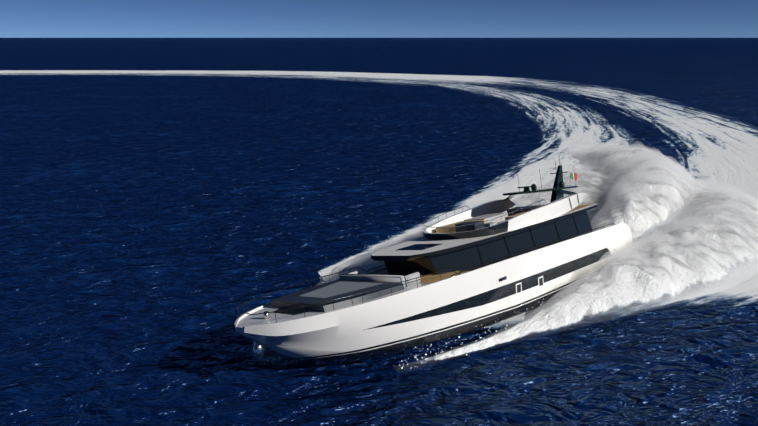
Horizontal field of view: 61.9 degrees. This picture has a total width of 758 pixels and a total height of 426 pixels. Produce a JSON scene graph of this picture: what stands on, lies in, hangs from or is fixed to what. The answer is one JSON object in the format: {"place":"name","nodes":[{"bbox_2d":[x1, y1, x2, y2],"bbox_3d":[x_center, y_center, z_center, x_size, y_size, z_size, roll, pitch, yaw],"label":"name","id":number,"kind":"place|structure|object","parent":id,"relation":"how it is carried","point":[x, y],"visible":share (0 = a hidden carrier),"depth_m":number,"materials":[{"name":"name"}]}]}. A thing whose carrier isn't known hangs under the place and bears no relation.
{"place":"outdoors","nodes":[
{"label":"outdoors","id":0,"kind":"place"},
{"bbox_2d":[0,38,757,425],"bbox_3d":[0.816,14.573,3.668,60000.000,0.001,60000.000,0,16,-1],"label":"sea","id":1,"kind":"structure","parent":0,"point":[156,232],"depth_m":54.97,"materials":[{"name":"liquid"}]},
{"bbox_2d":[0,70,757,364],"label":"wake foam","id":2,"kind":"object","parent":1,"relation":"on","point":[731,156],"visible":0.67,"depth_m":91.68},
{"bbox_2d":[252,157,607,364],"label":"starboard spray drops","id":3,"kind":"object","parent":1,"relation":"on","point":[467,209],"visible":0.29,"depth_m":53.80,"materials":[{"name":"white liquid"}]},
{"bbox_2d":[234,158,632,364],"bbox_3d":[4.854,2.315,37.042,30.300,9.557,7.012,-12,6,-43],"label":"yacht","id":4,"kind":"object","parent":1,"relation":"on","point":[481,266],"visible":0.96,"depth_m":32.81,"materials":[{"name":"paint"}]},
{"bbox_2d":[263,162,614,366],"bbox_3d":[11.384,-0.112,52.772,8.334,1.880,58.788,10,18,32],"label":"water spray","id":5,"kind":"object","parent":1,"relation":"on","point":[585,177],"depth_m":60.88,"materials":[{"name":"white liquid"}]},
{"bbox_2d":[396,180,757,368],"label":"spray","id":6,"kind":"object","parent":1,"relation":"on","point":[603,306],"depth_m":37.61,"materials":[{"name":"white liquid"}]},
{"bbox_2d":[399,172,756,368],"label":"spray drops","id":7,"kind":"object","parent":1,"relation":"on","point":[598,276],"visible":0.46,"depth_m":36.86,"materials":[{"name":"white liquid"}]},
{"bbox_2d":[570,146,692,240],"bbox_3d":[26.207,-4.323,66.411,12.973,2.685,48.010,4,16,15],"label":"water spray","id":8,"kind":"object","parent":1,"relation":"on","point":[649,214],"depth_m":53.19,"materials":[{"name":"white liquid"}]},
{"bbox_2d":[566,138,696,235],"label":"rooster tail spray drops","id":9,"kind":"object","parent":1,"relation":"on","point":[628,179],"visible":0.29,"depth_m":57.64,"materials":[{"name":"white liquid"}]},
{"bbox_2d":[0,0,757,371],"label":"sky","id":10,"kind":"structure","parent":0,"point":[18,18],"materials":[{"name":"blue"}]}
]}

